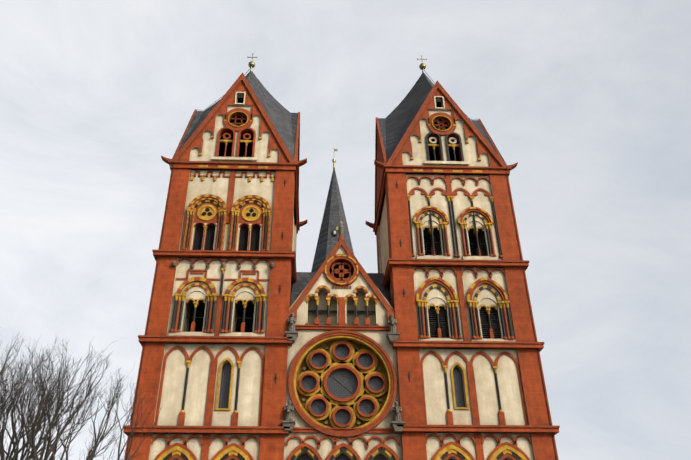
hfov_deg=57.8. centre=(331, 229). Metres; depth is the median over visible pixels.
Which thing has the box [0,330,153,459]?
tree
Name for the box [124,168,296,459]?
cathedral walls
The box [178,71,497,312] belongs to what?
cathedral roof
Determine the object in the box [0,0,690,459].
sky
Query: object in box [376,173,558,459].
cathedral walls
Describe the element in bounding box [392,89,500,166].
gable
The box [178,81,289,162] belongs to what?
gable
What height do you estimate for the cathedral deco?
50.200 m
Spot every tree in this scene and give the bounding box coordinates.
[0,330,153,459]
[0,337,161,459]
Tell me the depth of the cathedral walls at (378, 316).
33.13 m
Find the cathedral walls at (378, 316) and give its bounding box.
[284,246,402,459]
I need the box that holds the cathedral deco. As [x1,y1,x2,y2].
[123,53,559,459]
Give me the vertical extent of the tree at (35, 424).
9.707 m

